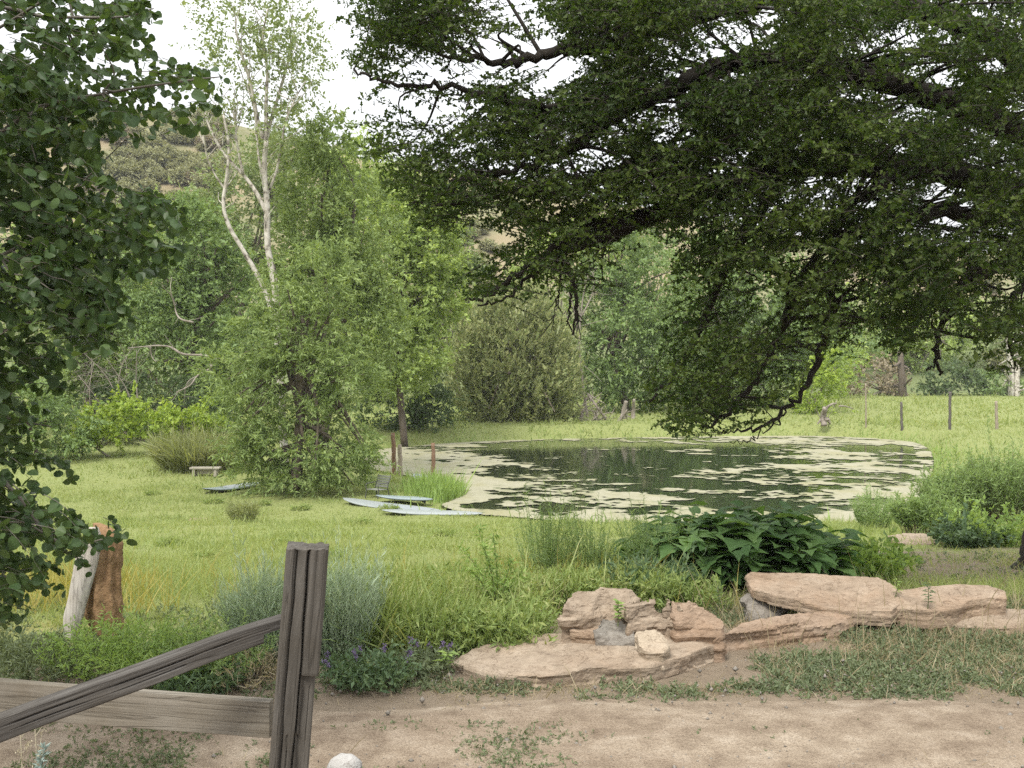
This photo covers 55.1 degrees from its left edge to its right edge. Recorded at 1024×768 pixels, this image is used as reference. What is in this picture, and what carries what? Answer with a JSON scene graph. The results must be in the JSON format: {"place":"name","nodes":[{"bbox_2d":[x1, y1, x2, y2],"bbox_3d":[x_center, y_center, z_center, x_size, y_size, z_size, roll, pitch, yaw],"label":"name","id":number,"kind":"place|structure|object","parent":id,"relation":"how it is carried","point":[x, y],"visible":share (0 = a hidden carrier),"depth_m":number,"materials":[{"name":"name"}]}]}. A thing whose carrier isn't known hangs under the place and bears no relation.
{"place":"outdoors","nodes":[
{"label":"outdoors","id":0,"kind":"place"},
{"bbox_2d":[0,514,742,614],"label":"yellow grass","id":1,"kind":"structure","parent":0,"point":[55,580],"depth_m":9.21,"materials":[{"name":"plant"}]},
{"bbox_2d":[0,699,1023,767],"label":"dirt road","id":2,"kind":"structure","parent":0,"point":[951,734],"depth_m":5.56,"materials":[{"name":"soil"}]},
{"bbox_2d":[32,742,50,767],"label":"pale sprig","id":3,"kind":"object","parent":2,"relation":"on","point":[39,760],"visible":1,"depth_m":4.27,"materials":[{"name":"green plant"}]},
{"bbox_2d":[0,0,229,633],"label":"aspen tree","id":4,"kind":"object","parent":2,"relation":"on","point":[62,264],"visible":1,"depth_m":4.34,"materials":[{"name":"green plant"}]},
{"bbox_2d":[327,753,361,767],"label":"stone","id":5,"kind":"object","parent":2,"relation":"on","point":[342,760],"visible":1,"depth_m":5.08,"materials":[{"name":"stone"}]},
{"bbox_2d":[3,659,1023,767],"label":"gravel","id":6,"kind":"structure","parent":2,"relation":"on","point":[422,699],"depth_m":6.22,"materials":[{"name":"gravel"}]},
{"bbox_2d":[0,391,1023,711],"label":"ground","id":7,"kind":"structure","parent":0,"point":[712,673],"depth_m":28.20,"materials":[{"name":"plant"}]},
{"bbox_2d":[0,621,105,681],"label":"weed patch","id":8,"kind":"object","parent":7,"relation":"on","point":[19,649],"visible":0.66,"depth_m":6.85,"materials":[{"name":"green plant"}]},
{"bbox_2d":[0,352,123,466],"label":"bush","id":9,"kind":"object","parent":7,"relation":"on","point":[62,406],"visible":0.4,"depth_m":39.97,"materials":[{"name":"green plant"}]},
{"bbox_2d":[0,189,181,430],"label":"broad tree","id":10,"kind":"object","parent":7,"relation":"on","point":[82,359],"visible":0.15,"depth_m":51.50,"materials":[{"name":"green plant"}]},
{"bbox_2d":[63,523,123,638],"bbox_3d":[-3.312,1.563,7.812,0.307,0.895,0.406,1,2,30],"label":"tree stump","id":11,"kind":"object","parent":7,"relation":"on","point":[88,597],"visible":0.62,"depth_m":7.77,"materials":[{"name":"orange wood"}]},
{"bbox_2d":[31,604,185,683],"bbox_3d":[-2.812,1.813,6.904,1.106,0.419,1.000,1,2,43],"label":"weed patch","id":12,"kind":"object","parent":7,"relation":"on","point":[59,646],"visible":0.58,"depth_m":6.85,"materials":[{"name":"green plant"}]},
{"bbox_2d":[59,380,157,456],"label":"lime shrub","id":13,"kind":"object","parent":7,"relation":"on","point":[110,432],"visible":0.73,"depth_m":41.76,"materials":[{"name":"green plant"}]},
{"bbox_2d":[68,331,185,443],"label":"dead brush","id":14,"kind":"object","parent":7,"relation":"on","point":[119,376],"visible":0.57,"depth_m":45.96,"materials":[{"name":"grey wood"}]},
{"bbox_2d":[128,336,225,361],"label":"fallen branch","id":15,"kind":"object","parent":14,"relation":"attached to","point":[176,350],"visible":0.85,"depth_m":43.36,"materials":[{"name":"grey wood"}]},
{"bbox_2d":[45,368,237,443],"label":"shade bush","id":16,"kind":"object","parent":7,"relation":"on","point":[103,390],"visible":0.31,"depth_m":46.49,"materials":[{"name":"green plant"}]},
{"bbox_2d":[13,233,273,398],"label":"hillfoot tree","id":17,"kind":"object","parent":7,"relation":"on","point":[130,359],"visible":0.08,"depth_m":83.00,"materials":[{"name":"green plant"}]},
{"bbox_2d":[75,594,230,689],"bbox_3d":[-2.396,1.764,6.741,1.098,0.556,1.098,0,1,0],"label":"weed patch","id":18,"kind":"object","parent":7,"relation":"on","point":[98,659],"visible":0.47,"depth_m":6.67,"materials":[{"name":"green plant"}]},
{"bbox_2d":[0,541,328,767],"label":"rail fence","id":19,"kind":"object","parent":7,"relation":"on","point":[123,697],"visible":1,"depth_m":3.97,"materials":[{"name":"brown wood"}]},
{"bbox_2d":[144,386,231,444],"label":"lime shrub","id":20,"kind":"object","parent":7,"relation":"on","point":[176,416],"visible":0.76,"depth_m":41.76,"materials":[{"name":"green plant"}]},
{"bbox_2d":[102,187,293,433],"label":"broad tree","id":21,"kind":"object","parent":7,"relation":"on","point":[192,290],"visible":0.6,"depth_m":48.84,"materials":[{"name":"green plant"}]},
{"bbox_2d":[145,652,253,694],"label":"dark weed","id":22,"kind":"object","parent":7,"relation":"on","point":[180,684],"visible":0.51,"depth_m":6.36,"materials":[{"name":"green plant"}]},
{"bbox_2d":[137,416,272,472],"bbox_3d":[-11.759,2.195,37.732,5.276,2.112,5.306,0,1,0],"label":"tall grass clump","id":23,"kind":"object","parent":7,"relation":"on","point":[187,452],"visible":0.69,"depth_m":36.49,"materials":[{"name":"plant"}]},
{"bbox_2d":[189,467,221,476],"bbox_3d":[-11.136,3.183,35.668,1.080,0.329,0.340,0,1,0],"label":"bench","id":24,"kind":"object","parent":7,"relation":"on","point":[206,470],"visible":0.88,"depth_m":35.66,"materials":[{"name":"wood"}]},
{"bbox_2d":[138,604,277,687],"bbox_3d":[-2.067,1.787,6.776,0.889,0.487,0.825,0,2,16],"label":"weed patch","id":25,"kind":"object","parent":7,"relation":"on","point":[217,665],"visible":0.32,"depth_m":6.71,"materials":[{"name":"green plant"}]},
{"bbox_2d":[198,645,277,694],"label":"twiggy bush","id":26,"kind":"object","parent":7,"relation":"on","point":[271,672],"visible":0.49,"depth_m":6.55,"materials":[{"name":"plant"}]},
{"bbox_2d":[224,493,262,521],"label":"feathery plant","id":27,"kind":"object","parent":7,"relation":"on","point":[249,508],"visible":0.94,"depth_m":24.96,"materials":[{"name":"green plant"}]},
{"bbox_2d":[212,522,285,657],"bbox_3d":[-1.850,1.511,7.339,0.816,0.998,0.793,1,2,28],"label":"sage clump","id":28,"kind":"object","parent":7,"relation":"on","point":[265,603],"visible":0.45,"depth_m":7.21,"materials":[{"name":"plant"}]},
{"bbox_2d":[160,98,338,404],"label":"hillfoot tree","id":29,"kind":"object","parent":7,"relation":"on","point":[256,181],"visible":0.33,"depth_m":76.05,"materials":[{"name":"green plant"}]},
{"bbox_2d":[168,0,355,477],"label":"pale trunk tree","id":30,"kind":"object","parent":7,"relation":"on","point":[264,52],"visible":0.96,"depth_m":33.51,"materials":[{"name":"green plant"}]},
{"bbox_2d":[165,230,403,499],"bbox_3d":[-7.268,0.034,31.014,7.635,9.946,5.083,0,1,0],"label":"willow tree","id":31,"kind":"object","parent":7,"relation":"on","point":[297,353],"visible":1,"depth_m":30.65,"materials":[{"name":"green plant"}]},
{"bbox_2d":[238,104,427,474],"bbox_3d":[-6.506,-3.344,35.989,6.983,13.572,6.400,0,1,0],"label":"poplar tree","id":32,"kind":"object","parent":7,"relation":"on","point":[332,220],"visible":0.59,"depth_m":35.20,"materials":[{"name":"green plant"}]},
{"bbox_2d":[278,516,395,657],"bbox_3d":[-1.292,1.488,7.389,0.883,1.040,0.957,0,1,0],"label":"sage clump","id":33,"kind":"object","parent":7,"relation":"on","point":[335,587],"visible":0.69,"depth_m":7.20,"materials":[{"name":"plant"}]},
{"bbox_2d":[277,144,451,402],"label":"hillfoot tree","id":34,"kind":"object","parent":7,"relation":"on","point":[338,147],"visible":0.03,"depth_m":82.75,"materials":[{"name":"green plant"}]},
{"bbox_2d":[319,632,421,694],"bbox_3d":[-1.010,1.879,6.576,0.832,0.347,0.722,0,1,0],"label":"flowering plant","id":35,"kind":"object","parent":7,"relation":"on","point":[383,669],"visible":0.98,"depth_m":6.50,"materials":[{"name":"green plant"}]},
{"bbox_2d":[365,474,390,498],"bbox_3d":[-4.185,3.202,30.680,0.522,0.690,0.669,1,2,32],"label":"lawn chair","id":36,"kind":"object","parent":7,"relation":"on","point":[379,483],"visible":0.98,"depth_m":30.81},
{"bbox_2d":[343,498,438,509],"bbox_3d":[-3.460,3.589,28.549,3.405,0.380,0.808,1,2,23],"label":"paddle board","id":37,"kind":"object","parent":7,"relation":"on","point":[366,503],"visible":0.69,"depth_m":28.57,"materials":[{"name":"white paint"}]},
{"bbox_2d":[313,124,476,446],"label":"cottonwood tree","id":38,"kind":"object","parent":7,"relation":"on","point":[438,269],"visible":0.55,"depth_m":49.10,"materials":[{"name":"green plant"}]},
{"bbox_2d":[375,495,432,503],"bbox_3d":[-3.251,3.491,29.667,1.856,0.374,0.708,-1,2,-28],"label":"paddle board","id":39,"kind":"object","parent":7,"relation":"on","point":[413,498],"visible":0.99,"depth_m":29.45,"materials":[{"name":"blue paint"}]},
{"bbox_2d":[343,369,472,434],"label":"round bush","id":40,"kind":"object","parent":7,"relation":"on","point":[417,415],"visible":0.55,"depth_m":53.33,"materials":[{"name":"green plant"}]},
{"bbox_2d":[395,636,460,675],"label":"flowering plant","id":41,"kind":"object","parent":7,"relation":"on","point":[436,666],"visible":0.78,"depth_m":6.84,"materials":[{"name":"green plant"}]},
{"bbox_2d":[383,509,481,515],"bbox_3d":[-2.228,3.667,27.669,2.921,0.372,0.708,0,2,-16],"label":"paddle board","id":42,"kind":"object","parent":7,"relation":"on","point":[423,512],"visible":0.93,"depth_m":27.47,"materials":[{"name":"white paint"}]},
{"bbox_2d":[395,155,495,395],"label":"hillfoot tree","id":43,"kind":"object","parent":7,"relation":"on","point":[470,242],"visible":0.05,"depth_m":83.25,"materials":[{"name":"green plant"}]},
{"bbox_2d":[457,522,527,604],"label":"tall weed","id":44,"kind":"object","parent":7,"relation":"on","point":[479,571],"visible":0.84,"depth_m":8.07,"materials":[{"name":"green plant"}]},
{"bbox_2d":[255,530,746,657],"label":"tall grass","id":45,"kind":"structure","parent":7,"relation":"on","point":[423,605],"depth_m":7.77,"materials":[{"name":"plant"}]},
{"bbox_2d":[0,545,1023,767],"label":"ground weeds","id":46,"kind":"object","parent":7,"relation":"on","point":[881,667],"visible":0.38,"depth_m":6.65,"materials":[{"name":"green plant"}]},
{"bbox_2d":[435,273,596,422],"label":"juniper tree","id":47,"kind":"object","parent":7,"relation":"on","point":[485,353],"visible":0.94,"depth_m":58.65,"materials":[{"name":"green plant"}]},
{"bbox_2d":[512,469,586,576],"bbox_3d":[0.381,1.478,10.129,0.796,1.265,0.850,0,1,0],"label":"feathery plant","id":48,"kind":"object","parent":7,"relation":"on","point":[547,545],"visible":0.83,"depth_m":10.03,"materials":[{"name":"green plant"}]},
{"bbox_2d":[500,197,631,360],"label":"hillfoot tree","id":49,"kind":"object","parent":7,"relation":"on","point":[512,269],"visible":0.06,"depth_m":84.99,"materials":[{"name":"green plant"}]},
{"bbox_2d":[546,250,616,416],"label":"dead tree","id":50,"kind":"object","parent":7,"relation":"on","point":[580,323],"visible":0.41,"depth_m":62.90,"materials":[{"name":"grey wood"}]},
{"bbox_2d":[451,633,714,688],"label":"sandstone slab","id":51,"kind":"structure","parent":7,"relation":"on","point":[540,660],"depth_m":6.79,"materials":[{"name":"stone"}]},
{"bbox_2d":[557,587,640,642],"bbox_3d":[0.646,1.861,7.214,0.674,0.688,0.302,0,1,0],"label":"boulder","id":52,"kind":"object","parent":51,"relation":"on","point":[583,610],"visible":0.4,"depth_m":7.19,"materials":[{"name":"stone"}]},
{"bbox_2d":[634,629,669,670],"bbox_3d":[0.979,1.851,6.851,0.233,0.217,0.271,0,1,0],"label":"cream stone","id":53,"kind":"object","parent":51,"relation":"on","point":[652,645],"visible":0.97,"depth_m":6.78,"materials":[{"name":"stone"}]},
{"bbox_2d":[569,627,598,644],"bbox_3d":[0.617,1.879,7.216,0.427,0.319,0.359,0,1,0],"label":"boulder","id":54,"kind":"object","parent":7,"relation":"on","point":[586,636],"visible":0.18,"depth_m":7.07,"materials":[{"name":"beige stone"}]},
{"bbox_2d":[558,492,618,568],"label":"feathery plant","id":55,"kind":"object","parent":7,"relation":"on","point":[601,545],"visible":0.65,"depth_m":9.89,"materials":[{"name":"green plant"}]},
{"bbox_2d":[569,386,637,420],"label":"brush pile","id":56,"kind":"object","parent":7,"relation":"on","point":[591,397],"visible":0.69,"depth_m":59.89,"materials":[{"name":"grey wood"}]},
{"bbox_2d":[593,619,634,645],"bbox_3d":[0.740,1.877,7.076,0.326,0.325,0.157,0,2,7],"label":"grey rock","id":57,"kind":"object","parent":7,"relation":"on","point":[609,633],"visible":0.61,"depth_m":7.05,"materials":[{"name":"stone"}]},
{"bbox_2d":[553,213,711,412],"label":"leafy tree","id":58,"kind":"object","parent":7,"relation":"on","point":[622,380],"visible":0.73,"depth_m":66.42,"materials":[{"name":"green plant"}]},
{"bbox_2d":[594,539,707,594],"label":"leafy weed","id":59,"kind":"object","parent":7,"relation":"on","point":[684,565],"visible":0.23,"depth_m":9.15,"materials":[{"name":"green plant"}]},
{"bbox_2d":[612,489,693,566],"bbox_3d":[1.449,1.560,9.921,0.829,1.030,0.821,0,1,0],"label":"feathery plant","id":60,"kind":"object","parent":7,"relation":"on","point":[637,534],"visible":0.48,"depth_m":9.83,"materials":[{"name":"green plant"}]},
{"bbox_2d":[624,599,682,638],"bbox_3d":[1.042,1.944,7.144,0.507,0.751,0.135,0,2,-12],"label":"boulder","id":61,"kind":"object","parent":7,"relation":"on","point":[642,615],"visible":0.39,"depth_m":7.14,"materials":[{"name":"stone"}]},
{"bbox_2d":[339,420,974,522],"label":"bank grass","id":62,"kind":"structure","parent":7,"relation":"on","point":[436,486],"depth_m":32.09,"materials":[{"name":"green plant"}]},
{"bbox_2d":[332,0,1023,570],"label":"overhanging tree","id":63,"kind":"object","parent":7,"relation":"on","point":[782,134],"visible":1,"depth_m":8.45,"materials":[{"name":"plant"}]},
{"bbox_2d":[669,601,726,662],"bbox_3d":[1.350,1.885,7.164,0.433,0.575,0.189,0,1,0],"label":"orange rock","id":64,"kind":"object","parent":7,"relation":"on","point":[693,622],"visible":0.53,"depth_m":7.12,"materials":[{"name":"stone"}]},
{"bbox_2d":[613,235,794,397],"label":"hillfoot tree","id":65,"kind":"object","parent":7,"relation":"on","point":[662,271],"visible":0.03,"depth_m":89.04,"materials":[{"name":"green plant"}]},
{"bbox_2d":[612,500,868,590],"bbox_3d":[2.394,1.699,10.181,2.700,0.891,1.992,0,1,0],"label":"broad leaf bush","id":66,"kind":"object","parent":7,"relation":"on","point":[783,541],"visible":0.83,"depth_m":9.79,"materials":[{"name":"plant"}]},
{"bbox_2d":[630,219,867,407],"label":"leafy tree","id":67,"kind":"object","parent":7,"relation":"on","point":[763,316],"visible":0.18,"depth_m":72.01,"materials":[{"name":"green plant"}]},
{"bbox_2d":[740,593,789,621],"bbox_3d":[2.150,1.986,8.296,0.426,0.428,0.349,0,1,0],"label":"boulder","id":68,"kind":"object","parent":7,"relation":"on","point":[762,608],"visible":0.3,"depth_m":8.24,"materials":[{"name":"grey stone"}]},
{"bbox_2d":[724,612,853,650],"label":"sandstone slab","id":69,"kind":"structure","parent":7,"relation":"on","point":[816,627],"depth_m":7.65,"materials":[{"name":"stone"}]},
{"bbox_2d":[782,346,859,414],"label":"lime bush","id":70,"kind":"object","parent":7,"relation":"on","point":[829,376],"visible":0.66,"depth_m":65.70,"materials":[{"name":"green plant"}]},
{"bbox_2d":[765,317,881,398],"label":"hillfoot tree","id":71,"kind":"object","parent":7,"relation":"on","point":[844,363],"visible":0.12,"depth_m":91.03,"materials":[{"name":"green plant"}]},
{"bbox_2d":[745,572,903,626],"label":"sandstone slab","id":72,"kind":"structure","parent":7,"relation":"on","point":[814,589],"depth_m":8.17,"materials":[{"name":"stone"}]},
{"bbox_2d":[816,400,836,426],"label":"uprooted stump","id":73,"kind":"object","parent":7,"relation":"on","point":[823,419],"visible":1,"depth_m":56.99,"materials":[{"name":"grey wood"}]},
{"bbox_2d":[802,287,894,377],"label":"pasture tree","id":74,"kind":"object","parent":7,"relation":"on","point":[872,344],"visible":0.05,"depth_m":106.33,"materials":[{"name":"green plant"}]},
{"bbox_2d":[827,351,914,395],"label":"dry bush","id":75,"kind":"object","parent":7,"relation":"on","point":[886,379],"visible":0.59,"depth_m":97.10,"materials":[{"name":"brown plant"}]},
{"bbox_2d":[846,481,901,527],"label":"feathery plant","id":76,"kind":"object","parent":7,"relation":"on","point":[869,514],"visible":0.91,"depth_m":22.19,"materials":[{"name":"green plant"}]},
{"bbox_2d":[826,525,929,581],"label":"leafy weed","id":77,"kind":"object","parent":7,"relation":"on","point":[872,558],"visible":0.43,"depth_m":10.73,"materials":[{"name":"green plant"}]},
{"bbox_2d":[893,352,911,396],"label":"snag","id":78,"kind":"object","parent":7,"relation":"on","point":[901,385],"visible":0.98,"depth_m":94.69,"materials":[{"name":"grey plant"}]},
{"bbox_2d":[835,275,989,374],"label":"pasture tree","id":79,"kind":"object","parent":7,"relation":"on","point":[951,342],"visible":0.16,"depth_m":110.87,"materials":[{"name":"green plant"}]},
{"bbox_2d":[888,533,941,544],"bbox_3d":[6.929,2.756,16.910,0.802,0.272,0.792,0,1,0],"label":"flat rock","id":80,"kind":"object","parent":7,"relation":"on","point":[912,536],"visible":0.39,"depth_m":16.91,"materials":[{"name":"stone"}]},
{"bbox_2d":[886,482,969,533],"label":"shore shrub","id":81,"kind":"object","parent":7,"relation":"on","point":[911,512],"visible":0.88,"depth_m":19.38,"materials":[{"name":"green plant"}]},
{"bbox_2d":[888,584,1006,629],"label":"sandstone slab","id":82,"kind":"structure","parent":7,"relation":"on","point":[975,599],"depth_m":8.02,"materials":[{"name":"stone"}]},
{"bbox_2d":[907,437,1002,521],"bbox_3d":[11.660,2.484,25.614,2.432,2.296,2.523,0,2,-17],"label":"shore shrub","id":83,"kind":"object","parent":7,"relation":"on","point":[952,485],"visible":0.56,"depth_m":25.28,"materials":[{"name":"green plant"}]},
{"bbox_2d":[911,353,1000,395],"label":"olive bush","id":84,"kind":"object","parent":7,"relation":"on","point":[973,377],"visible":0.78,"depth_m":97.04,"materials":[{"name":"green plant"}]},
{"bbox_2d":[923,502,1015,548],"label":"leafy shrub","id":85,"kind":"object","parent":7,"relation":"on","point":[963,537],"visible":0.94,"depth_m":15.86,"materials":[{"name":"green plant"}]},
{"bbox_2d":[931,494,1023,547],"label":"leafy shrub","id":86,"kind":"object","parent":7,"relation":"on","point":[1002,519],"visible":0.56,"depth_m":16.12,"materials":[{"name":"green plant"}]},
{"bbox_2d":[934,278,1023,377],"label":"pasture tree","id":87,"kind":"object","parent":7,"relation":"on","point":[995,345],"visible":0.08,"depth_m":112.54,"materials":[{"name":"green plant"}]},
{"bbox_2d":[940,609,1023,635],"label":"sandstone slab","id":88,"kind":"structure","parent":7,"relation":"on","point":[1012,623],"depth_m":7.90,"materials":[{"name":"stone"}]},
{"bbox_2d":[949,413,1023,521],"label":"shore shrub","id":89,"kind":"object","parent":7,"relation":"on","point":[1011,473],"visible":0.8,"depth_m":24.82,"materials":[{"name":"green plant"}]},
{"bbox_2d":[968,368,1023,395],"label":"olive bush","id":90,"kind":"object","parent":7,"relation":"on","point":[1001,391],"visible":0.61,"depth_m":96.86,"materials":[{"name":"green plant"}]},
{"bbox_2d":[999,326,1023,395],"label":"twin trunk","id":91,"kind":"object","parent":7,"relation":"on","point":[1015,389],"visible":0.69,"depth_m":95.68,"materials":[{"name":"beige plant"}]},
{"bbox_2d":[0,108,1023,394],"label":"hillside","id":92,"kind":"structure","parent":0,"point":[506,238],"depth_m":145.42,"materials":[{"name":"plant"}]},
{"bbox_2d":[117,162,145,179],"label":"hill shrub","id":93,"kind":"object","parent":92,"relation":"on","point":[131,170],"visible":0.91,"depth_m":156.31,"materials":[{"name":"green plant"}]},
{"bbox_2d":[131,177,162,192],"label":"hill shrub","id":94,"kind":"object","parent":92,"relation":"on","point":[147,182],"visible":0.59,"depth_m":152.79,"materials":[{"name":"green plant"}]},
{"bbox_2d":[145,166,168,182],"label":"hill shrub","id":95,"kind":"object","parent":92,"relation":"on","point":[155,173],"visible":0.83,"depth_m":156.54,"materials":[{"name":"green plant"}]},
{"bbox_2d":[147,149,173,166],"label":"hill shrub","id":96,"kind":"object","parent":92,"relation":"on","point":[164,158],"visible":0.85,"depth_m":161.99,"materials":[{"name":"green plant"}]},
{"bbox_2d":[164,166,193,184],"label":"hill shrub","id":97,"kind":"object","parent":92,"relation":"on","point":[178,178],"visible":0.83,"depth_m":155.49,"materials":[{"name":"green plant"}]},
{"bbox_2d":[184,160,211,173],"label":"hill shrub","id":98,"kind":"object","parent":92,"relation":"on","point":[198,164],"visible":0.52,"depth_m":157.47,"materials":[{"name":"green plant"}]},
{"bbox_2d":[188,172,213,190],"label":"hill shrub","id":99,"kind":"object","parent":92,"relation":"on","point":[197,180],"visible":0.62,"depth_m":153.16,"materials":[{"name":"green plant"}]},
{"bbox_2d":[194,134,221,150],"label":"hill shrub","id":100,"kind":"object","parent":92,"relation":"on","point":[208,138],"visible":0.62,"depth_m":169.28,"materials":[{"name":"brown plant"}]},
{"bbox_2d":[477,238,497,251],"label":"hill shrub","id":101,"kind":"object","parent":92,"relation":"on","point":[489,244],"visible":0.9,"depth_m":144.86,"materials":[{"name":"green plant"}]},
{"bbox_2d":[982,348,1023,373],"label":"hill shrub","id":102,"kind":"object","parent":92,"relation":"on","point":[991,362],"visible":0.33,"depth_m":110.73,"materials":[{"name":"green plant"}]},
{"bbox_2d":[0,0,1023,252],"label":"sky","id":103,"kind":"structure","parent":0,"point":[344,91],"materials":[{"name":"white"}]},
{"bbox_2d":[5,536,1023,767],"bbox_3d":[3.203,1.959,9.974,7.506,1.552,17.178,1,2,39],"label":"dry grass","id":104,"kind":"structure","parent":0,"point":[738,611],"depth_m":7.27,"materials":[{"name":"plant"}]},
{"bbox_2d":[375,437,933,519],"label":"water","id":105,"kind":"structure","parent":0,"point":[622,458],"depth_m":39.76,"materials":[{"name":"green liquid"}]},
{"bbox_2d":[365,436,933,523],"bbox_3d":[7.354,3.404,41.393,28.223,0.010,31.151,0,1,0],"label":"floating algae","id":106,"kind":"object","parent":105,"relation":"on","point":[476,492],"visible":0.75,"depth_m":36.95,"materials":[{"name":"plant"}]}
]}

